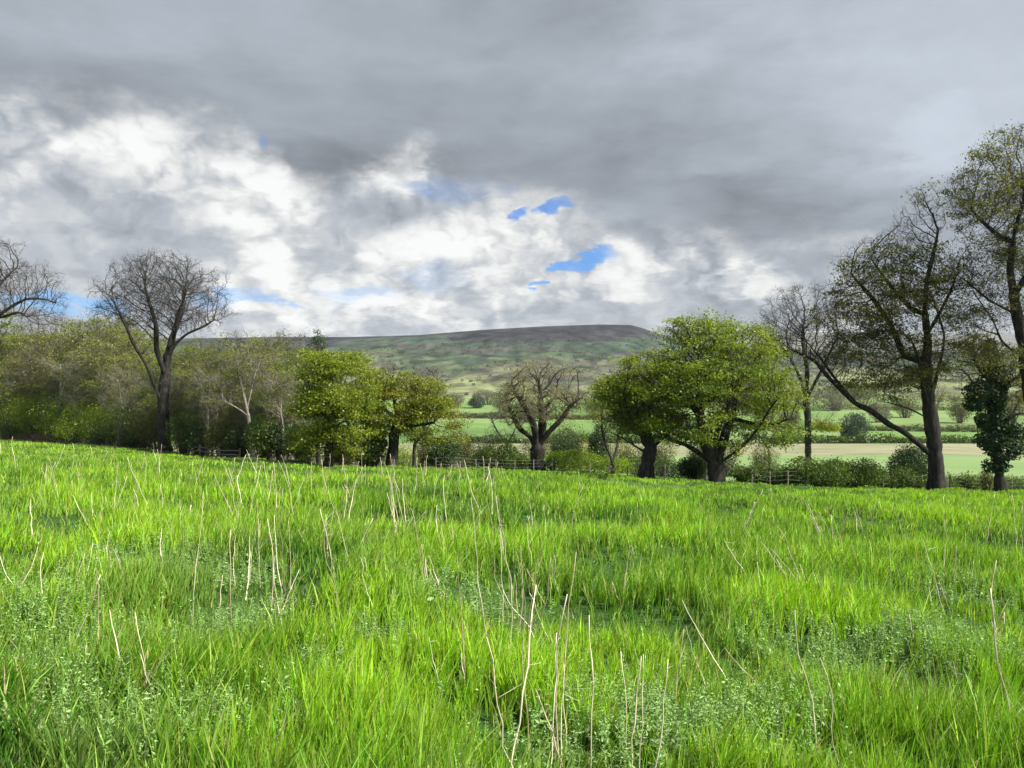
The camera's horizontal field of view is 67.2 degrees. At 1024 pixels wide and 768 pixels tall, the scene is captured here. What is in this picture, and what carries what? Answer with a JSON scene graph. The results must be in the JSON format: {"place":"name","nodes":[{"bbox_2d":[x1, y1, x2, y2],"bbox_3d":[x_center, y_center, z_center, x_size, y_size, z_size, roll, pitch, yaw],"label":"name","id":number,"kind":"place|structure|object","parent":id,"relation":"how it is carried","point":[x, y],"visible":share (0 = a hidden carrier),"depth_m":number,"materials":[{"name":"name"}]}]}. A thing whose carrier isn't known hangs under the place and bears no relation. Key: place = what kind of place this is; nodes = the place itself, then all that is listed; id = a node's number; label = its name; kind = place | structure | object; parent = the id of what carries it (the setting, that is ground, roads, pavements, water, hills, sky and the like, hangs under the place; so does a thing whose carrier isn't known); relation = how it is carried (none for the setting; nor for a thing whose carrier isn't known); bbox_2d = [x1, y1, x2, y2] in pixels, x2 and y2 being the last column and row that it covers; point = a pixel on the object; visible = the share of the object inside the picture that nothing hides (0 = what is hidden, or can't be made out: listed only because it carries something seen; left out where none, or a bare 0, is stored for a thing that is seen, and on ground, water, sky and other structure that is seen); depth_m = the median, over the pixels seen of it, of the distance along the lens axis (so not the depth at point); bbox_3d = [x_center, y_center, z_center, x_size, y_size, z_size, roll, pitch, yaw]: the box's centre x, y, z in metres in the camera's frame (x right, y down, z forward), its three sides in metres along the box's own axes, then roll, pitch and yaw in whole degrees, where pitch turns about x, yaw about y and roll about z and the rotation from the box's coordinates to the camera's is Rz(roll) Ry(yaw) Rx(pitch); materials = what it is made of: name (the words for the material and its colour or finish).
{"place":"outdoors","nodes":[
{"label":"outdoors","id":0,"kind":"place"},
{"bbox_2d":[155,450,459,468],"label":"woodland floor","id":1,"kind":"structure","parent":0,"point":[314,461],"depth_m":192.69,"materials":[{"name":"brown plant"}]},
{"bbox_2d":[0,379,38,438],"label":"undergrowth bush","id":2,"kind":"object","parent":1,"relation":"on","point":[3,411],"visible":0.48,"depth_m":114.94,"materials":[{"name":"green plant"}]},
{"bbox_2d":[0,416,41,438],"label":"undergrowth bush","id":3,"kind":"object","parent":1,"relation":"on","point":[14,430],"visible":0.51,"depth_m":112.62,"materials":[{"name":"green plant"}]},
{"bbox_2d":[0,347,52,424],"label":"woodland tree","id":4,"kind":"object","parent":1,"relation":"on","point":[17,375],"visible":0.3,"depth_m":117.39,"materials":[{"name":"green plant"}]},
{"bbox_2d":[0,309,65,436],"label":"woodland tree","id":5,"kind":"object","parent":1,"relation":"on","point":[2,331],"visible":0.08,"depth_m":133.67,"materials":[{"name":"green plant"}]},
{"bbox_2d":[0,327,65,434],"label":"woodland tree","id":6,"kind":"object","parent":1,"relation":"on","point":[15,338],"visible":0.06,"depth_m":126.59,"materials":[{"name":"green plant"}]},
{"bbox_2d":[4,389,63,439],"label":"undergrowth bush","id":7,"kind":"object","parent":1,"relation":"on","point":[26,415],"visible":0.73,"depth_m":109.38,"materials":[{"name":"green plant"}]},
{"bbox_2d":[0,310,96,429],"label":"woodland tree","id":8,"kind":"object","parent":1,"relation":"on","point":[30,362],"visible":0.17,"depth_m":117.38,"materials":[{"name":"green plant"}]},
{"bbox_2d":[26,391,80,442],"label":"undergrowth bush","id":9,"kind":"object","parent":1,"relation":"on","point":[44,422],"visible":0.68,"depth_m":101.69,"materials":[{"name":"green plant"}]},
{"bbox_2d":[32,351,86,424],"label":"birch tree","id":10,"kind":"object","parent":1,"relation":"on","point":[60,388],"visible":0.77,"depth_m":104.31,"materials":[{"name":"grey plant"}]},
{"bbox_2d":[29,345,90,420],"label":"woodland tree","id":11,"kind":"object","parent":1,"relation":"on","point":[48,392],"visible":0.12,"depth_m":107.88,"materials":[{"name":"green plant"}]},
{"bbox_2d":[53,400,99,443],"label":"undergrowth bush","id":12,"kind":"object","parent":1,"relation":"on","point":[73,433],"visible":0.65,"depth_m":96.79,"materials":[{"name":"green plant"}]},
{"bbox_2d":[24,312,140,441],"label":"woodland tree","id":13,"kind":"object","parent":1,"relation":"on","point":[60,352],"visible":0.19,"depth_m":108.66,"materials":[{"name":"green plant"}]},
{"bbox_2d":[43,335,129,428],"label":"woodland tree","id":14,"kind":"object","parent":1,"relation":"on","point":[75,388],"visible":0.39,"depth_m":101.10,"materials":[{"name":"green plant"}]},
{"bbox_2d":[79,402,117,443],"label":"undergrowth bush","id":15,"kind":"object","parent":1,"relation":"on","point":[94,419],"visible":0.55,"depth_m":93.26,"materials":[{"name":"green plant"}]},
{"bbox_2d":[76,380,129,442],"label":"woodland tree","id":16,"kind":"object","parent":1,"relation":"on","point":[95,400],"visible":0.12,"depth_m":100.19,"materials":[{"name":"green plant"}]},
{"bbox_2d":[55,304,159,444],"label":"woodland tree","id":17,"kind":"object","parent":1,"relation":"on","point":[100,333],"visible":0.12,"depth_m":107.52,"materials":[{"name":"green plant"}]},
{"bbox_2d":[88,423,129,444],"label":"undergrowth bush","id":18,"kind":"object","parent":1,"relation":"on","point":[98,439],"visible":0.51,"depth_m":91.06,"materials":[{"name":"green plant"}]},
{"bbox_2d":[44,323,192,447],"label":"woodland tree","id":19,"kind":"object","parent":1,"relation":"on","point":[151,359],"visible":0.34,"depth_m":99.09,"materials":[{"name":"green plant"}]},
{"bbox_2d":[99,400,142,446],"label":"undergrowth bush","id":20,"kind":"object","parent":1,"relation":"on","point":[121,427],"visible":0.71,"depth_m":87.72,"materials":[{"name":"green plant"}]},
{"bbox_2d":[95,363,147,444],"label":"birch tree","id":21,"kind":"object","parent":1,"relation":"on","point":[121,381],"visible":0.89,"depth_m":90.73,"materials":[{"name":"grey plant"}]},
{"bbox_2d":[85,351,158,445],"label":"woodland tree","id":22,"kind":"object","parent":1,"relation":"on","point":[112,397],"visible":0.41,"depth_m":95.78,"materials":[{"name":"green plant"}]},
{"bbox_2d":[124,406,156,448],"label":"undergrowth bush","id":23,"kind":"object","parent":1,"relation":"on","point":[139,429],"visible":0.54,"depth_m":85.25,"materials":[{"name":"green plant"}]},
{"bbox_2d":[137,397,180,449],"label":"undergrowth bush","id":24,"kind":"object","parent":1,"relation":"on","point":[154,419],"visible":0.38,"depth_m":82.05,"materials":[{"name":"green plant"}]},
{"bbox_2d":[81,246,240,451],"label":"bare tree","id":25,"kind":"object","parent":1,"relation":"on","point":[162,391],"visible":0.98,"depth_m":79.24,"materials":[{"name":"brown plant"}]},
{"bbox_2d":[120,344,220,453],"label":"woodland tree","id":26,"kind":"object","parent":1,"relation":"on","point":[144,394],"visible":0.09,"depth_m":88.83,"materials":[{"name":"green plant"}]},
{"bbox_2d":[164,407,204,453],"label":"undergrowth bush","id":27,"kind":"object","parent":1,"relation":"on","point":[174,426],"visible":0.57,"depth_m":77.15,"materials":[{"name":"green plant"}]},
{"bbox_2d":[156,332,231,448],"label":"woodland tree","id":28,"kind":"object","parent":1,"relation":"on","point":[191,357],"visible":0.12,"depth_m":88.83,"materials":[{"name":"green plant"}]},
{"bbox_2d":[182,414,220,455],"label":"undergrowth bush","id":29,"kind":"object","parent":1,"relation":"on","point":[193,433],"visible":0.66,"depth_m":73.20,"materials":[{"name":"green plant"}]},
{"bbox_2d":[180,357,233,455],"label":"woodland tree","id":30,"kind":"object","parent":1,"relation":"on","point":[194,404],"visible":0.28,"depth_m":77.40,"materials":[{"name":"green plant"}]},
{"bbox_2d":[169,340,244,451],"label":"woodland tree","id":31,"kind":"object","parent":1,"relation":"on","point":[185,371],"visible":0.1,"depth_m":80.29,"materials":[{"name":"green plant"}]},
{"bbox_2d":[182,362,232,455],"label":"birch tree","id":32,"kind":"object","parent":1,"relation":"on","point":[209,383],"visible":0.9,"depth_m":71.80,"materials":[{"name":"grey plant"}]},
{"bbox_2d":[201,409,236,457],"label":"undergrowth bush","id":33,"kind":"object","parent":1,"relation":"on","point":[217,435],"visible":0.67,"depth_m":69.77,"materials":[{"name":"green plant"}]},
{"bbox_2d":[190,376,257,457],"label":"woodland tree","id":34,"kind":"object","parent":1,"relation":"on","point":[234,413],"visible":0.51,"depth_m":73.43,"materials":[{"name":"green plant"}]},
{"bbox_2d":[174,328,286,454],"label":"woodland tree","id":35,"kind":"object","parent":1,"relation":"on","point":[223,344],"visible":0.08,"depth_m":78.90,"materials":[{"name":"green plant"}]},
{"bbox_2d":[222,424,249,457],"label":"undergrowth bush","id":36,"kind":"object","parent":1,"relation":"on","point":[235,440],"visible":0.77,"depth_m":66.70,"materials":[{"name":"green plant"}]},
{"bbox_2d":[208,343,273,457],"bbox_3d":[-22.779,1.454,64.136,5.620,10.522,5.644,0,0,-32],"label":"birch tree","id":37,"kind":"object","parent":1,"relation":"on","point":[238,367],"visible":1,"depth_m":64.20,"materials":[{"name":"grey plant"}]},
{"bbox_2d":[241,415,277,459],"bbox_3d":[-20.268,4.351,62.230,3.265,3.717,3.320,0,0,-26],"label":"undergrowth bush","id":38,"kind":"object","parent":1,"relation":"on","point":[256,435],"visible":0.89,"depth_m":61.76,"materials":[{"name":"green plant"}]},
{"bbox_2d":[228,344,297,459],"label":"woodland tree","id":39,"kind":"object","parent":1,"relation":"on","point":[258,387],"visible":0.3,"depth_m":67.91,"materials":[{"name":"green plant"}]},
{"bbox_2d":[224,325,325,456],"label":"woodland tree","id":40,"kind":"object","parent":1,"relation":"on","point":[274,354],"visible":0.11,"depth_m":74.15,"materials":[{"name":"green plant"}]},
{"bbox_2d":[254,366,302,459],"bbox_3d":[-18.457,2.389,61.194,4.238,7.901,4.220,0,0,-11],"label":"birch tree","id":41,"kind":"object","parent":1,"relation":"on","point":[279,396],"visible":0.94,"depth_m":61.03,"materials":[{"name":"grey plant"}]},
{"bbox_2d":[262,418,294,460],"bbox_3d":[-18.775,4.483,62.328,3.313,3.455,2.919,0,0,0],"label":"undergrowth bush","id":42,"kind":"object","parent":1,"relation":"on","point":[277,432],"visible":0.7,"depth_m":61.69,"materials":[{"name":"green plant"}]},
{"bbox_2d":[282,420,319,463],"bbox_3d":[-16.251,4.410,59.461,3.013,3.794,2.862,0,0,-45],"label":"undergrowth bush","id":43,"kind":"object","parent":1,"relation":"on","point":[297,454],"visible":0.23,"depth_m":59.12,"materials":[{"name":"green plant"}]},
{"bbox_2d":[252,347,354,459],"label":"woodland tree","id":44,"kind":"object","parent":1,"relation":"on","point":[286,363],"visible":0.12,"depth_m":68.47,"materials":[{"name":"green plant"}]},
{"bbox_2d":[304,329,338,463],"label":"conifer","id":45,"kind":"object","parent":1,"relation":"on","point":[318,342],"visible":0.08,"depth_m":103.73,"materials":[{"name":"green plant"}]},
{"bbox_2d":[273,347,392,466],"bbox_3d":[-12.621,1.676,55.096,8.328,9.170,7.274,0,0,-20],"label":"oak tree","id":46,"kind":"object","parent":1,"relation":"on","point":[341,404],"visible":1,"depth_m":54.39,"materials":[{"name":"green plant"}]},
{"bbox_2d":[333,436,363,466],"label":"undergrowth bush","id":47,"kind":"object","parent":1,"relation":"on","point":[338,459],"visible":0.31,"depth_m":57.39,"materials":[{"name":"green plant"}]},
{"bbox_2d":[329,347,395,464],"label":"oak tree","id":48,"kind":"object","parent":1,"relation":"on","point":[351,360],"visible":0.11,"depth_m":73.46,"materials":[{"name":"green plant"}]},
{"bbox_2d":[352,435,383,465],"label":"undergrowth bush","id":49,"kind":"object","parent":1,"relation":"on","point":[372,455],"visible":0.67,"depth_m":58.97,"materials":[{"name":"green plant"}]},
{"bbox_2d":[402,362,456,465],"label":"bare tree","id":50,"kind":"object","parent":1,"relation":"on","point":[428,370],"visible":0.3,"depth_m":111.99,"materials":[{"name":"brown plant"}]},
{"bbox_2d":[0,439,1023,767],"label":"meadow ground","id":51,"kind":"structure","parent":0,"point":[484,702],"depth_m":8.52,"materials":[{"name":"green plant"}]},
{"bbox_2d":[0,235,70,330],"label":"bare tree","id":52,"kind":"object","parent":51,"relation":"on","point":[20,301],"visible":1,"depth_m":96.16,"materials":[{"name":"brown plant"}]},
{"bbox_2d":[0,433,122,446],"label":"dead bracken","id":53,"kind":"object","parent":51,"relation":"on","point":[38,438],"visible":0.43,"depth_m":106.58,"materials":[{"name":"brown plant"}]},
{"bbox_2d":[200,331,296,457],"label":"woodland tree","id":54,"kind":"object","parent":51,"relation":"on","point":[254,346],"visible":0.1,"depth_m":74.84,"materials":[{"name":"green plant"}]},
{"bbox_2d":[253,363,320,459],"bbox_3d":[-18.821,2.390,65.532,6.290,8.660,6.823,0,0,20],"label":"woodland tree","id":55,"kind":"object","parent":51,"relation":"on","point":[285,402],"visible":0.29,"depth_m":64.76,"materials":[{"name":"green plant"}]},
{"bbox_2d":[342,364,477,466],"bbox_3d":[-8.046,2.473,59.712,12.206,8.709,6.775,0,0,0],"label":"oak tree","id":56,"kind":"object","parent":51,"relation":"on","point":[416,407],"visible":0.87,"depth_m":59.02,"materials":[{"name":"green plant"}]},
{"bbox_2d":[425,437,463,467],"bbox_3d":[-5.637,5.789,64.163,3.373,2.984,3.343,0,0,0],"label":"shrub","id":57,"kind":"object","parent":51,"relation":"on","point":[438,456],"visible":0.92,"depth_m":63.69,"materials":[{"name":"green plant"}]},
{"bbox_2d":[0,479,1023,767],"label":"feathery weeds","id":58,"kind":"object","parent":51,"relation":"on","point":[702,711],"visible":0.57,"depth_m":5.15,"materials":[{"name":"green plant"}]},
{"bbox_2d":[510,585,536,762],"bbox_3d":[0.075,1.496,3.715,0.224,0.996,0.105,0,0,-43],"label":"dead stalk","id":59,"kind":"object","parent":51,"relation":"on","point":[528,665],"visible":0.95,"depth_m":3.74,"materials":[{"name":"beige plant"}]},
{"bbox_2d":[551,594,581,766],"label":"dead stalk","id":60,"kind":"object","parent":51,"relation":"on","point":[557,680],"visible":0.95,"depth_m":3.71,"materials":[{"name":"beige plant"}]},
{"bbox_2d":[578,345,695,477],"bbox_3d":[8.266,2.010,51.234,7.599,9.471,6.842,0,0,21],"label":"oak tree","id":61,"kind":"object","parent":51,"relation":"on","point":[614,393],"visible":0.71,"depth_m":50.70,"materials":[{"name":"green plant"}]},
{"bbox_2d":[674,453,707,479],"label":"shrub","id":62,"kind":"object","parent":51,"relation":"on","point":[694,463],"visible":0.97,"depth_m":53.70,"materials":[{"name":"green plant"}]},
{"bbox_2d":[593,306,820,482],"bbox_3d":[12.666,0.919,50.134,14.696,11.993,10.739,0,0,0],"label":"oak tree","id":63,"kind":"object","parent":51,"relation":"on","point":[725,385],"visible":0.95,"depth_m":49.50,"materials":[{"name":"green plant"}]},
{"bbox_2d":[728,465,758,482],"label":"shrub","id":64,"kind":"object","parent":51,"relation":"on","point":[743,474],"visible":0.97,"depth_m":52.56,"materials":[{"name":"green plant"}]},
{"bbox_2d":[767,177,994,490],"bbox_3d":[26.506,-3.410,55.413,17.553,22.992,8.624,0,0,0],"label":"tall oak","id":65,"kind":"object","parent":51,"relation":"on","point":[925,374],"visible":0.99,"depth_m":54.70,"materials":[{"name":"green plant"}]},
{"bbox_2d":[929,119,1023,401],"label":"tall oak","id":66,"kind":"object","parent":51,"relation":"on","point":[1011,252],"visible":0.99,"depth_m":51.84,"materials":[{"name":"green plant"}]},
{"bbox_2d":[941,327,1023,491],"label":"ivy clad tree","id":67,"kind":"object","parent":51,"relation":"on","point":[996,425],"visible":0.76,"depth_m":56.62,"materials":[{"name":"green plant"}]},
{"bbox_2d":[0,398,1023,443],"bbox_3d":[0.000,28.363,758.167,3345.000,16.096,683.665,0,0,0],"label":"valley fields","id":68,"kind":"structure","parent":0,"point":[945,420],"depth_m":697.38,"materials":[{"name":"green plant"}]},
{"bbox_2d":[445,431,657,442],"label":"hedgerow","id":69,"kind":"object","parent":68,"relation":"on","point":[519,439],"visible":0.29,"depth_m":426.12,"materials":[{"name":"green plant"}]},
{"bbox_2d":[442,411,691,419],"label":"hedgerow","id":70,"kind":"object","parent":68,"relation":"on","point":[481,415],"visible":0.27,"depth_m":746.87,"materials":[{"name":"green plant"}]},
{"bbox_2d":[820,389,848,410],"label":"tree","id":71,"kind":"object","parent":68,"relation":"on","point":[840,401],"visible":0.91,"depth_m":857.33,"materials":[{"name":"green plant"}]},
{"bbox_2d":[838,410,872,437],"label":"valley bush","id":72,"kind":"object","parent":68,"relation":"on","point":[858,421],"visible":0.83,"depth_m":433.42,"materials":[{"name":"green plant"}]},
{"bbox_2d":[704,399,1023,410],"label":"hedgerow","id":73,"kind":"object","parent":68,"relation":"on","point":[853,407],"visible":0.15,"depth_m":878.53,"materials":[{"name":"green plant"}]},
{"bbox_2d":[735,422,1023,431],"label":"hedgerow","id":74,"kind":"object","parent":68,"relation":"on","point":[921,428],"visible":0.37,"depth_m":589.96,"materials":[{"name":"green plant"}]},
{"bbox_2d":[865,400,893,421],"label":"tree","id":75,"kind":"object","parent":68,"relation":"on","point":[885,413],"visible":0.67,"depth_m":697.72,"materials":[{"name":"green plant"}]},
{"bbox_2d":[752,431,1023,443],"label":"hedgerow","id":76,"kind":"object","parent":68,"relation":"on","point":[890,438],"visible":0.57,"depth_m":425.17,"materials":[{"name":"green plant"}]},
{"bbox_2d":[890,393,919,417],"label":"tree","id":77,"kind":"object","parent":68,"relation":"on","point":[903,413],"visible":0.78,"depth_m":757.57,"materials":[{"name":"green plant"}]},
{"bbox_2d":[943,398,973,422],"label":"tree","id":78,"kind":"object","parent":68,"relation":"on","point":[960,410],"visible":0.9,"depth_m":687.72,"materials":[{"name":"green plant"}]},
{"bbox_2d":[0,0,1023,340],"label":"sky","id":79,"kind":"structure","parent":0,"point":[352,168],"materials":[{"name":"grey"}]},
{"bbox_2d":[60,325,1021,397],"bbox_3d":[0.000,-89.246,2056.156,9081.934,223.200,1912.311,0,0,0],"label":"moor hill","id":80,"kind":"structure","parent":0,"point":[474,340],"depth_m":2046.34,"materials":[{"name":"green plant"}]},
{"bbox_2d":[153,336,1022,402],"bbox_3d":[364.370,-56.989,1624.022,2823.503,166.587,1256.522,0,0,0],"label":"hillside scrub","id":81,"kind":"object","parent":80,"relation":"on","point":[828,388],"visible":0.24,"depth_m":1592.94,"materials":[{"name":"green plant"}]},
{"bbox_2d":[101,444,1023,454],"bbox_3d":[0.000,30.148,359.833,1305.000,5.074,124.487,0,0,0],"label":"stubble field","id":82,"kind":"structure","parent":0,"point":[881,449],"depth_m":353.08,"materials":[{"name":"plant"}]},
{"bbox_2d":[467,455,1023,490],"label":"pasture","id":83,"kind":"structure","parent":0,"point":[957,464],"depth_m":223.79,"materials":[{"name":"green plant"}]},
{"bbox_2d":[453,430,474,467],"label":"shrub","id":84,"kind":"object","parent":83,"relation":"on","point":[463,455],"visible":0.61,"depth_m":83.90,"materials":[{"name":"green plant"}]},
{"bbox_2d":[471,438,520,467],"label":"shrub","id":85,"kind":"object","parent":83,"relation":"on","point":[501,452],"visible":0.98,"depth_m":66.94,"materials":[{"name":"green plant"}]},
{"bbox_2d":[463,455,529,469],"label":"hedge","id":86,"kind":"object","parent":83,"relation":"on","point":[519,465],"visible":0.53,"depth_m":67.85,"materials":[{"name":"green plant"}]},
{"bbox_2d":[486,351,593,470],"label":"forked tree","id":87,"kind":"object","parent":83,"relation":"on","point":[538,436],"visible":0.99,"depth_m":67.50,"materials":[{"name":"brown plant"}]},
{"bbox_2d":[550,427,583,468],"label":"holly bush","id":88,"kind":"object","parent":83,"relation":"on","point":[569,445],"visible":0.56,"depth_m":91.54,"materials":[{"name":"green plant"}]},
{"bbox_2d":[522,447,639,474],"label":"hedge","id":89,"kind":"object","parent":83,"relation":"on","point":[583,462],"visible":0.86,"depth_m":66.81,"materials":[{"name":"green plant"}]},
{"bbox_2d":[587,419,611,468],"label":"holly bush","id":90,"kind":"object","parent":83,"relation":"on","point":[597,445],"visible":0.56,"depth_m":89.59,"materials":[{"name":"green plant"}]},
{"bbox_2d":[574,398,626,473],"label":"slim tree","id":91,"kind":"object","parent":83,"relation":"on","point":[598,414],"visible":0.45,"depth_m":65.98,"materials":[{"name":"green plant"}]},
{"bbox_2d":[588,453,744,480],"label":"hedge","id":92,"kind":"object","parent":83,"relation":"on","point":[672,472],"visible":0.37,"depth_m":65.17,"materials":[{"name":"green plant"}]},
{"bbox_2d":[656,441,676,476],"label":"shrub","id":93,"kind":"object","parent":83,"relation":"on","point":[664,456],"visible":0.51,"depth_m":107.38,"materials":[{"name":"green plant"}]},
{"bbox_2d":[748,446,778,468],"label":"shrub","id":94,"kind":"object","parent":83,"relation":"on","point":[763,460],"visible":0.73,"depth_m":117.29,"materials":[{"name":"green plant"}]},
{"bbox_2d":[737,461,807,484],"bbox_3d":[18.371,6.431,53.861,5.742,2.120,2.502,0,0,0],"label":"hedge","id":95,"kind":"object","parent":83,"relation":"on","point":[777,477],"visible":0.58,"depth_m":53.43,"materials":[{"name":"green plant"}]},
{"bbox_2d":[749,280,855,467],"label":"bare tree","id":96,"kind":"object","parent":83,"relation":"on","point":[825,426],"visible":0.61,"depth_m":87.64,"materials":[{"name":"brown plant"}]},
{"bbox_2d":[778,452,890,487],"bbox_3d":[22.578,6.256,54.263,8.681,3.163,3.945,0,0,-28],"label":"hedge","id":97,"kind":"object","parent":83,"relation":"on","point":[849,474],"visible":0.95,"depth_m":53.29,"materials":[{"name":"green plant"}]},
{"bbox_2d":[858,461,927,488],"bbox_3d":[28.734,7.008,57.386,8.871,2.593,3.370,0,0,-28],"label":"hedge","id":98,"kind":"object","parent":83,"relation":"on","point":[892,480],"visible":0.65,"depth_m":56.98,"materials":[{"name":"green plant"}]},
{"bbox_2d":[883,443,927,476],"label":"bush","id":99,"kind":"object","parent":83,"relation":"on","point":[908,454],"visible":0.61,"depth_m":75.38,"materials":[{"name":"green plant"}]},
{"bbox_2d":[945,470,1023,489],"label":"hedge","id":100,"kind":"object","parent":83,"relation":"on","point":[1018,483],"visible":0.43,"depth_m":62.98,"materials":[{"name":"green plant"}]},
{"bbox_2d":[663,332,1017,351],"bbox_3d":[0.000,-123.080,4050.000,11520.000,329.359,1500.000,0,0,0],"label":"hills","id":101,"kind":"structure","parent":0,"point":[1009,338],"depth_m":4053.79,"materials":[{"name":"green plant"}]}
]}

